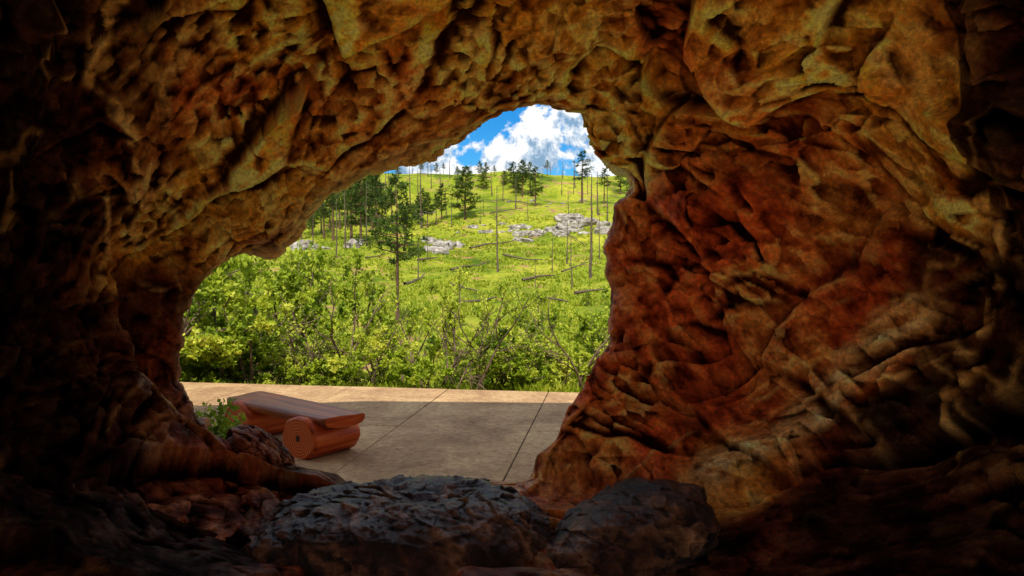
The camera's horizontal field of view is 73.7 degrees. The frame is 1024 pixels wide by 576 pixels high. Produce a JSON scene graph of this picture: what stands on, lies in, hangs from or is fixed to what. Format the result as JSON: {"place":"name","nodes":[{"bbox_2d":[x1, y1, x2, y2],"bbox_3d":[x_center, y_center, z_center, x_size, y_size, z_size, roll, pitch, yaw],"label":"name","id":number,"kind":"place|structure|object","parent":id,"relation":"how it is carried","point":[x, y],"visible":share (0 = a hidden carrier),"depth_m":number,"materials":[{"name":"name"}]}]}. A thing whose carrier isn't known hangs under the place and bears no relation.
{"place":"outdoors","nodes":[
{"label":"outdoors","id":0,"kind":"place"},
{"bbox_2d":[180,382,578,483],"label":"pavement","id":1,"kind":"structure","parent":0,"point":[495,435],"depth_m":9.42,"materials":[{"name":"concrete"}]},
{"bbox_2d":[195,397,236,436],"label":"leafy plant","id":2,"kind":"object","parent":1,"relation":"on","point":[202,414],"visible":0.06,"depth_m":7.30,"materials":[{"name":"green plant"}]},
{"bbox_2d":[196,399,246,438],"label":"leafy plant","id":3,"kind":"object","parent":1,"relation":"on","point":[222,424],"visible":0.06,"depth_m":7.09,"materials":[{"name":"green plant"}]},
{"bbox_2d":[225,424,297,466],"bbox_3d":[-2.230,1.531,5.815,0.828,0.705,0.604,0,2,0],"label":"boulder","id":4,"kind":"object","parent":1,"relation":"on","point":[260,443],"visible":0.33,"depth_m":5.70,"materials":[{"name":"brown stone"}]},
{"bbox_2d":[224,391,364,459],"bbox_3d":[-2.784,1.699,8.556,2.280,0.496,0.662,1,2,39],"label":"log bench","id":5,"kind":"object","parent":1,"relation":"on","point":[309,429],"visible":0.94,"depth_m":8.05,"materials":[{"name":"brown wood"}]},
{"bbox_2d":[179,171,628,392],"bbox_3d":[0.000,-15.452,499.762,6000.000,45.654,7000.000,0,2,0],"label":"ground","id":6,"kind":"structure","parent":0,"point":[553,196],"depth_m":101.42,"materials":[{"name":"green plant"}]},
{"bbox_2d":[180,331,215,381],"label":"shrub","id":7,"kind":"object","parent":6,"relation":"on","point":[186,376],"visible":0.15,"depth_m":14.37,"materials":[{"name":"green plant"}]},
{"bbox_2d":[179,299,249,381],"bbox_3d":[-7.237,1.217,15.460,2.636,2.647,2.961,1,2,17],"label":"shrub","id":8,"kind":"object","parent":6,"relation":"on","point":[189,361],"visible":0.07,"depth_m":14.44,"materials":[{"name":"green plant"}]},
{"bbox_2d":[182,275,249,355],"bbox_3d":[-6.734,0.929,14.040,2.757,2.868,2.230,0,2,-14],"label":"shrub","id":9,"kind":"object","parent":6,"relation":"on","point":[238,328],"visible":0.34,"depth_m":13.80,"materials":[{"name":"green plant"}]},
{"bbox_2d":[183,254,259,337],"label":"young tree","id":10,"kind":"object","parent":6,"relation":"on","point":[219,280],"visible":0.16,"depth_m":14.84,"materials":[{"name":"green plant"}]},
{"bbox_2d":[194,275,249,324],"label":"young tree","id":11,"kind":"object","parent":6,"relation":"on","point":[220,314],"visible":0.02,"depth_m":17.26,"materials":[{"name":"green plant"}]},
{"bbox_2d":[193,322,272,383],"bbox_3d":[-5.944,1.558,14.340,1.714,1.721,1.925,1,2,28],"label":"shrub","id":12,"kind":"object","parent":6,"relation":"on","point":[232,372],"visible":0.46,"depth_m":14.23,"materials":[{"name":"green plant"}]},
{"bbox_2d":[186,272,289,381],"bbox_3d":[-6.773,1.075,15.461,1.742,2.937,3.400,1,2,29],"label":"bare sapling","id":13,"kind":"object","parent":6,"relation":"on","point":[246,289],"visible":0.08,"depth_m":16.36,"materials":[{"name":"brown plant"}]},
{"bbox_2d":[180,275,303,383],"bbox_3d":[-5.295,1.085,13.989,2.114,2.718,2.613,0,2,2],"label":"shrub","id":14,"kind":"object","parent":6,"relation":"on","point":[261,323],"visible":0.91,"depth_m":13.68,"materials":[{"name":"green plant"}]},
{"bbox_2d":[199,305,293,382],"bbox_3d":[-5.892,1.474,14.869,1.962,2.245,2.168,0,2,-1],"label":"shrub","id":15,"kind":"object","parent":6,"relation":"on","point":[265,346],"visible":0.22,"depth_m":14.56,"materials":[{"name":"green plant"}]},
{"bbox_2d":[204,258,290,334],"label":"young tree","id":16,"kind":"object","parent":6,"relation":"on","point":[256,269],"visible":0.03,"depth_m":19.32,"materials":[{"name":"green plant"}]},
{"bbox_2d":[226,254,325,377],"bbox_3d":[-6.174,1.044,17.667,2.665,4.138,2.411,0,2,11],"label":"young tree","id":17,"kind":"object","parent":6,"relation":"on","point":[290,287],"visible":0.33,"depth_m":17.42,"materials":[{"name":"green plant"}]},
{"bbox_2d":[254,353,309,384],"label":"shrub","id":18,"kind":"object","parent":6,"relation":"on","point":[280,374],"visible":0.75,"depth_m":14.29,"materials":[{"name":"green plant"}]},
{"bbox_2d":[249,292,327,383],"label":"bare sapling","id":19,"kind":"object","parent":6,"relation":"on","point":[292,356],"visible":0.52,"depth_m":14.79,"materials":[{"name":"brown plant"}]},
{"bbox_2d":[270,306,316,379],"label":"bare sapling","id":20,"kind":"object","parent":6,"relation":"on","point":[277,365],"visible":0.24,"depth_m":15.22,"materials":[{"name":"brown plant"}]},
{"bbox_2d":[249,241,352,382],"bbox_3d":[-5.495,0.827,18.334,2.721,4.246,2.201,0,2,-4],"label":"young tree","id":21,"kind":"object","parent":6,"relation":"on","point":[312,273],"visible":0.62,"depth_m":17.94,"materials":[{"name":"green plant"}]},
{"bbox_2d":[288,239,330,250],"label":"limestone outcrop","id":22,"kind":"object","parent":6,"relation":"on","point":[304,244],"visible":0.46,"depth_m":75.14,"materials":[{"name":"grey stone"}]},
{"bbox_2d":[274,319,347,383],"bbox_3d":[-4.250,1.574,15.031,1.700,1.768,1.375,1,2,25],"label":"shrub","id":23,"kind":"object","parent":6,"relation":"on","point":[315,364],"visible":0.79,"depth_m":14.80,"materials":[{"name":"green plant"}]},
{"bbox_2d":[306,208,322,235],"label":"pine tree","id":24,"kind":"object","parent":6,"relation":"on","point":[312,226],"visible":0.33,"depth_m":94.67,"materials":[{"name":"green plant"}]},
{"bbox_2d":[274,250,361,357],"bbox_3d":[-5.782,0.968,19.171,2.599,4.055,2.102,1,2,21],"label":"young tree","id":25,"kind":"object","parent":6,"relation":"on","point":[292,262],"visible":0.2,"depth_m":19.36,"materials":[{"name":"green plant"}]},
{"bbox_2d":[285,280,351,384],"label":"bare sapling","id":26,"kind":"object","parent":6,"relation":"on","point":[332,340],"visible":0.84,"depth_m":14.11,"materials":[{"name":"brown plant"}]},
{"bbox_2d":[315,200,331,237],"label":"pine tree","id":27,"kind":"object","parent":6,"relation":"on","point":[324,213],"visible":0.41,"depth_m":84.76,"materials":[{"name":"green plant"}]},
{"bbox_2d":[305,362,344,385],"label":"shrub","id":28,"kind":"object","parent":6,"relation":"on","point":[317,379],"visible":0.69,"depth_m":14.41,"materials":[{"name":"green plant"}]},
{"bbox_2d":[324,194,338,228],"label":"pine tree","id":29,"kind":"object","parent":6,"relation":"on","point":[326,216],"visible":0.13,"depth_m":101.63,"materials":[{"name":"green plant"}]},
{"bbox_2d":[325,252,338,267],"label":"shrub","id":30,"kind":"object","parent":6,"relation":"on","point":[329,260],"visible":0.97,"depth_m":65.80,"materials":[{"name":"green plant"}]},
{"bbox_2d":[260,279,405,380],"bbox_3d":[-3.979,1.149,15.805,3.225,2.786,1.652,0,2,8],"label":"bare sapling","id":31,"kind":"object","parent":6,"relation":"on","point":[310,346],"visible":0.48,"depth_m":15.63,"materials":[{"name":"brown plant"}]},
{"bbox_2d":[321,191,347,240],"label":"pine tree","id":32,"kind":"object","parent":6,"relation":"on","point":[331,205],"visible":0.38,"depth_m":83.71,"materials":[{"name":"green plant"}]},
{"bbox_2d":[309,335,368,385],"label":"shrub","id":33,"kind":"object","parent":6,"relation":"on","point":[347,349],"visible":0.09,"depth_m":15.54,"materials":[{"name":"green plant"}]},
{"bbox_2d":[342,192,346,247],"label":"dead tree","id":34,"kind":"object","parent":6,"relation":"on","point":[345,223],"visible":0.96,"depth_m":74.74,"materials":[{"name":"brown wood"}]},
{"bbox_2d":[327,348,376,384],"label":"shrub","id":35,"kind":"object","parent":6,"relation":"on","point":[340,375],"visible":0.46,"depth_m":14.68,"materials":[{"name":"green plant"}]},
{"bbox_2d":[334,183,371,238],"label":"pine tree","id":36,"kind":"object","parent":6,"relation":"on","point":[346,209],"visible":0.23,"depth_m":84.65,"materials":[{"name":"green plant"}]},
{"bbox_2d":[343,238,363,247],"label":"limestone outcrop","id":37,"kind":"object","parent":6,"relation":"on","point":[350,242],"visible":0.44,"depth_m":76.72,"materials":[{"name":"grey stone"}]},
{"bbox_2d":[333,178,380,238],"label":"pine tree","id":38,"kind":"object","parent":6,"relation":"on","point":[371,211],"visible":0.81,"depth_m":81.46,"materials":[{"name":"green plant"}]},
{"bbox_2d":[325,325,396,384],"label":"shrub","id":39,"kind":"object","parent":6,"relation":"on","point":[353,367],"visible":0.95,"depth_m":13.97,"materials":[{"name":"green plant"}]},
{"bbox_2d":[311,306,416,385],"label":"bare sapling","id":40,"kind":"object","parent":6,"relation":"on","point":[393,332],"visible":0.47,"depth_m":14.99,"materials":[{"name":"brown plant"}]},
{"bbox_2d":[330,244,399,378],"bbox_3d":[-4.197,0.876,19.680,2.325,4.278,1.665,1,2,24],"label":"young tree","id":41,"kind":"object","parent":6,"relation":"on","point":[371,296],"visible":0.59,"depth_m":19.24,"materials":[{"name":"green plant"}]},
{"bbox_2d":[360,280,372,295],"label":"shrub","id":42,"kind":"object","parent":6,"relation":"on","point":[365,289],"visible":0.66,"depth_m":43.83,"materials":[{"name":"green plant"}]},
{"bbox_2d":[347,319,388,382],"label":"bare sapling","id":43,"kind":"object","parent":6,"relation":"on","point":[372,358],"visible":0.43,"depth_m":14.34,"materials":[{"name":"brown plant"}]},
{"bbox_2d":[360,175,388,228],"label":"pine tree","id":44,"kind":"object","parent":6,"relation":"on","point":[373,205],"visible":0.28,"depth_m":103.40,"materials":[{"name":"green plant"}]},
{"bbox_2d":[363,175,389,237],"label":"pine tree","id":45,"kind":"object","parent":6,"relation":"on","point":[375,178],"visible":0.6,"depth_m":86.49,"materials":[{"name":"green plant"}]},
{"bbox_2d":[362,304,398,359],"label":"young tree","id":46,"kind":"object","parent":6,"relation":"on","point":[386,338],"visible":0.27,"depth_m":19.29,"materials":[{"name":"green plant"}]},
{"bbox_2d":[374,185,389,218],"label":"pine tree","id":47,"kind":"object","parent":6,"relation":"on","point":[382,211],"visible":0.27,"depth_m":105.56,"materials":[{"name":"green plant"}]},
{"bbox_2d":[355,173,428,323],"bbox_3d":[-5.481,-1.671,31.887,3.396,7.430,3.468,-1,2,-27],"label":"pine tree","id":48,"kind":"object","parent":6,"relation":"on","point":[403,220],"visible":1,"depth_m":31.90,"materials":[{"name":"green plant"}]},
{"bbox_2d":[385,265,399,279],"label":"shrub","id":49,"kind":"object","parent":6,"relation":"on","point":[390,267],"visible":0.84,"depth_m":58.30,"materials":[{"name":"green plant"}]},
{"bbox_2d":[382,357,410,383],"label":"shrub","id":50,"kind":"object","parent":6,"relation":"on","point":[398,380],"visible":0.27,"depth_m":14.76,"materials":[{"name":"green plant"}]},
{"bbox_2d":[372,286,425,361],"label":"young tree","id":51,"kind":"object","parent":6,"relation":"on","point":[410,329],"visible":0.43,"depth_m":19.66,"materials":[{"name":"green plant"}]},
{"bbox_2d":[394,310,431,360],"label":"bare sapling","id":52,"kind":"object","parent":6,"relation":"on","point":[414,335],"visible":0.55,"depth_m":15.43,"materials":[{"name":"brown plant"}]},
{"bbox_2d":[378,334,452,387],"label":"shrub","id":53,"kind":"object","parent":6,"relation":"on","point":[413,373],"visible":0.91,"depth_m":13.69,"materials":[{"name":"green plant"}]},
{"bbox_2d":[416,164,421,228],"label":"dead tree","id":54,"kind":"object","parent":6,"relation":"on","point":[420,185],"visible":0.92,"depth_m":103.65,"materials":[{"name":"brown wood"}]},
{"bbox_2d":[392,308,447,384],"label":"bare sapling","id":55,"kind":"object","parent":6,"relation":"on","point":[419,351],"visible":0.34,"depth_m":15.31,"materials":[{"name":"brown plant"}]},
{"bbox_2d":[421,192,435,227],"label":"pine tree","id":56,"kind":"object","parent":6,"relation":"on","point":[428,206],"visible":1,"depth_m":103.57,"materials":[{"name":"green plant"}]},
{"bbox_2d":[425,279,438,290],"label":"shrub","id":57,"kind":"object","parent":6,"relation":"on","point":[431,285],"visible":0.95,"depth_m":46.82,"materials":[{"name":"green plant"}]},
{"bbox_2d":[430,193,440,224],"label":"pine tree","id":58,"kind":"object","parent":6,"relation":"on","point":[437,202],"visible":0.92,"depth_m":104.62,"materials":[{"name":"green plant"}]},
{"bbox_2d":[419,236,464,254],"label":"limestone outcrop","id":59,"kind":"object","parent":6,"relation":"on","point":[440,246],"visible":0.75,"depth_m":78.17,"materials":[{"name":"grey stone"}]},
{"bbox_2d":[430,364,454,386],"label":"shrub","id":60,"kind":"object","parent":6,"relation":"on","point":[438,379],"visible":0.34,"depth_m":14.89,"materials":[{"name":"green plant"}]},
{"bbox_2d":[434,183,452,219],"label":"pine tree","id":61,"kind":"object","parent":6,"relation":"on","point":[444,205],"visible":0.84,"depth_m":107.36,"materials":[{"name":"green plant"}]},
{"bbox_2d":[419,262,471,377],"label":"young tree","id":62,"kind":"object","parent":6,"relation":"on","point":[446,299],"visible":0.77,"depth_m":19.03,"materials":[{"name":"green plant"}]},
{"bbox_2d":[438,346,477,383],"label":"shrub","id":63,"kind":"object","parent":6,"relation":"on","point":[457,377],"visible":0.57,"depth_m":14.93,"materials":[{"name":"green plant"}]},
{"bbox_2d":[445,165,484,219],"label":"pine tree","id":64,"kind":"object","parent":6,"relation":"on","point":[465,184],"visible":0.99,"depth_m":106.18,"materials":[{"name":"green plant"}]},
{"bbox_2d":[443,295,493,383],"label":"bare sapling","id":65,"kind":"object","parent":6,"relation":"on","point":[467,341],"visible":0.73,"depth_m":14.40,"materials":[{"name":"brown plant"}]},
{"bbox_2d":[440,294,506,387],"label":"bare sapling","id":66,"kind":"object","parent":6,"relation":"on","point":[458,359],"visible":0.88,"depth_m":14.39,"materials":[{"name":"brown plant"}]},
{"bbox_2d":[457,314,497,388],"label":"bare sapling","id":67,"kind":"object","parent":6,"relation":"on","point":[459,384],"visible":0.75,"depth_m":14.16,"materials":[{"name":"brown plant"}]},
{"bbox_2d":[463,366,492,388],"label":"shrub","id":68,"kind":"object","parent":6,"relation":"on","point":[474,373],"visible":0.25,"depth_m":14.75,"materials":[{"name":"green plant"}]},
{"bbox_2d":[456,222,511,233],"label":"limestone outcrop","id":69,"kind":"object","parent":6,"relation":"on","point":[481,231],"visible":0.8,"depth_m":100.07,"materials":[{"name":"grey stone"}]},
{"bbox_2d":[476,170,492,188],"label":"pine tree","id":70,"kind":"object","parent":6,"relation":"on","point":[483,178],"visible":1,"depth_m":134.27,"materials":[{"name":"green plant"}]},
{"bbox_2d":[452,339,517,389],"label":"bare sapling","id":71,"kind":"object","parent":6,"relation":"on","point":[468,376],"visible":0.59,"depth_m":14.13,"materials":[{"name":"brown plant"}]},
{"bbox_2d":[469,239,515,248],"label":"fallen log","id":72,"kind":"object","parent":6,"relation":"on","point":[480,245],"visible":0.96,"depth_m":80.64,"materials":[{"name":"brown wood"}]},
{"bbox_2d":[493,196,498,271],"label":"dead tree","id":73,"kind":"object","parent":6,"relation":"on","point":[496,234],"visible":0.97,"depth_m":62.87,"materials":[{"name":"brown wood"}]},
{"bbox_2d":[472,278,525,350],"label":"young tree","id":74,"kind":"object","parent":6,"relation":"on","point":[485,312],"visible":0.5,"depth_m":20.86,"materials":[{"name":"green plant"}]},
{"bbox_2d":[460,283,543,389],"bbox_3d":[-0.302,1.153,13.181,1.227,2.534,1.779,-3,4,-63],"label":"bare sapling","id":75,"kind":"object","parent":6,"relation":"on","point":[483,375],"visible":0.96,"depth_m":13.33,"materials":[{"name":"brown plant"}]},
{"bbox_2d":[465,325,539,387],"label":"shrub","id":76,"kind":"object","parent":6,"relation":"on","point":[496,365],"visible":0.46,"depth_m":14.24,"materials":[{"name":"green plant"}]},
{"bbox_2d":[503,161,519,189],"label":"pine tree","id":77,"kind":"object","parent":6,"relation":"on","point":[512,167],"visible":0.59,"depth_m":132.31,"materials":[{"name":"green plant"}]},
{"bbox_2d":[0,0,1023,575],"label":"cave rock wall","id":78,"kind":"structure","parent":6,"relation":"on","point":[810,360],"depth_m":5.05,"materials":[{"name":"stone"}]},
{"bbox_2d":[147,494,246,540],"bbox_3d":[-2.469,1.849,4.960,1.583,0.651,1.162,0,2,0],"label":"boulder","id":79,"kind":"object","parent":78,"relation":"on","point":[223,519],"visible":0.19,"depth_m":4.83,"materials":[{"name":"brown stone"}]},
{"bbox_2d":[243,474,551,575],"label":"boulder","id":80,"kind":"object","parent":78,"relation":"on","point":[420,525],"visible":0.96,"depth_m":4.34,"materials":[{"name":"grey stone"}]},
{"bbox_2d":[545,476,720,575],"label":"boulder","id":81,"kind":"object","parent":78,"relation":"on","point":[637,526],"visible":0.86,"depth_m":4.30,"materials":[{"name":"stone"}]},
{"bbox_2d":[509,170,525,193],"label":"pine tree","id":82,"kind":"object","parent":6,"relation":"on","point":[515,175],"visible":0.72,"depth_m":129.10,"materials":[{"name":"green plant"}]},
{"bbox_2d":[513,159,531,196],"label":"pine tree","id":83,"kind":"object","parent":6,"relation":"on","point":[523,173],"visible":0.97,"depth_m":125.26,"materials":[{"name":"green plant"}]},
{"bbox_2d":[491,307,559,381],"bbox_3d":[0.180,1.386,14.620,1.202,2.027,2.346,1,2,34],"label":"bush","id":84,"kind":"object","parent":6,"relation":"on","point":[505,358],"visible":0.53,"depth_m":14.20,"materials":[{"name":"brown plant"}]},
{"bbox_2d":[501,345,558,385],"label":"shrub","id":85,"kind":"object","parent":6,"relation":"on","point":[533,375],"visible":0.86,"depth_m":13.90,"materials":[{"name":"green plant"}]},
{"bbox_2d":[523,166,545,206],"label":"pine tree","id":86,"kind":"object","parent":6,"relation":"on","point":[533,184],"visible":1,"depth_m":113.40,"materials":[{"name":"green plant"}]},
{"bbox_2d":[512,307,565,365],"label":"young tree","id":87,"kind":"object","parent":6,"relation":"on","point":[532,328],"visible":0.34,"depth_m":15.64,"materials":[{"name":"green plant"}]},
{"bbox_2d":[509,224,569,242],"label":"limestone outcrop","id":88,"kind":"object","parent":6,"relation":"on","point":[540,232],"visible":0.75,"depth_m":93.04,"materials":[{"name":"grey stone"}]},
{"bbox_2d":[516,286,565,352],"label":"young tree","id":89,"kind":"object","parent":6,"relation":"on","point":[553,322],"visible":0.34,"depth_m":20.71,"materials":[{"name":"green plant"}]},
{"bbox_2d":[536,291,548,304],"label":"shrub","id":90,"kind":"object","parent":6,"relation":"on","point":[545,299],"visible":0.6,"depth_m":39.27,"materials":[{"name":"green plant"}]},
{"bbox_2d":[499,326,587,385],"bbox_3d":[0.630,1.648,15.059,1.875,1.676,1.669,2,2,44],"label":"shrub","id":91,"kind":"object","parent":6,"relation":"on","point":[556,368],"visible":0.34,"depth_m":14.71,"materials":[{"name":"green plant"}]},
{"bbox_2d":[529,294,583,388],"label":"bare sapling","id":92,"kind":"object","parent":6,"relation":"on","point":[573,365],"visible":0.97,"depth_m":13.76,"materials":[{"name":"brown plant"}]},
{"bbox_2d":[558,314,575,328],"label":"shrub","id":93,"kind":"object","parent":6,"relation":"on","point":[568,321],"visible":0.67,"depth_m":29.99,"materials":[{"name":"green plant"}]},
{"bbox_2d":[546,342,595,383],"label":"shrub","id":94,"kind":"object","parent":6,"relation":"on","point":[586,358],"visible":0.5,"depth_m":14.44,"materials":[{"name":"green plant"}]},
{"bbox_2d":[553,213,611,234],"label":"limestone outcrop","id":95,"kind":"object","parent":6,"relation":"on","point":[577,220],"visible":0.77,"depth_m":100.53,"materials":[{"name":"grey stone"}]},
{"bbox_2d":[572,150,593,203],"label":"pine tree","id":96,"kind":"object","parent":6,"relation":"on","point":[583,172],"visible":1,"depth_m":114.41,"materials":[{"name":"green plant"}]},
{"bbox_2d":[560,309,609,374],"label":"shrub","id":97,"kind":"object","parent":6,"relation":"on","point":[590,329],"visible":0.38,"depth_m":15.32,"materials":[{"name":"green plant"}]},
{"bbox_2d":[581,291,592,305],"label":"shrub","id":98,"kind":"object","parent":6,"relation":"on","point":[586,297],"visible":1,"depth_m":39.47,"materials":[{"name":"green plant"}]},
{"bbox_2d":[565,287,609,360],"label":"young tree","id":99,"kind":"object","parent":6,"relation":"on","point":[597,335],"visible":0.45,"depth_m":16.53,"materials":[{"name":"green plant"}]},
{"bbox_2d":[574,289,602,293],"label":"fallen log","id":100,"kind":"object","parent":6,"relation":"on","point":[582,291],"visible":0.91,"depth_m":43.64,"materials":[{"name":"brown wood"}]},
{"bbox_2d":[589,174,594,278],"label":"dead tree","id":101,"kind":"object","parent":6,"relation":"on","point":[591,255],"visible":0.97,"depth_m":58.75,"materials":[{"name":"brown wood"}]},
{"bbox_2d":[576,330,608,387],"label":"bare sapling","id":102,"kind":"object","parent":6,"relation":"on","point":[590,363],"visible":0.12,"depth_m":14.25,"materials":[{"name":"brown plant"}]},
{"bbox_2d":[587,299,608,343],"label":"young tree","id":103,"kind":"object","parent":6,"relation":"on","point":[594,314],"visible":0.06,"depth_m":17.73,"materials":[{"name":"green plant"}]},
{"bbox_2d":[596,168,612,203],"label":"pine tree","id":104,"kind":"object","parent":6,"relation":"on","point":[605,170],"visible":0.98,"depth_m":111.50,"materials":[{"name":"green plant"}]},
{"bbox_2d":[612,173,626,194],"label":"pine tree","id":105,"kind":"object","parent":6,"relation":"on","point":[621,182],"visible":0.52,"depth_m":126.34,"materials":[{"name":"green plant"}]},
{"bbox_2d":[452,306,466,323],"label":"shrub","id":106,"kind":"object","parent":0,"point":[461,315],"visible":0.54,"depth_m":31.42,"materials":[{"name":"green plant"}]},
{"bbox_2d":[385,104,614,176],"label":"sky","id":107,"kind":"structure","parent":0,"point":[538,133],"materials":[{"name":"blue"}]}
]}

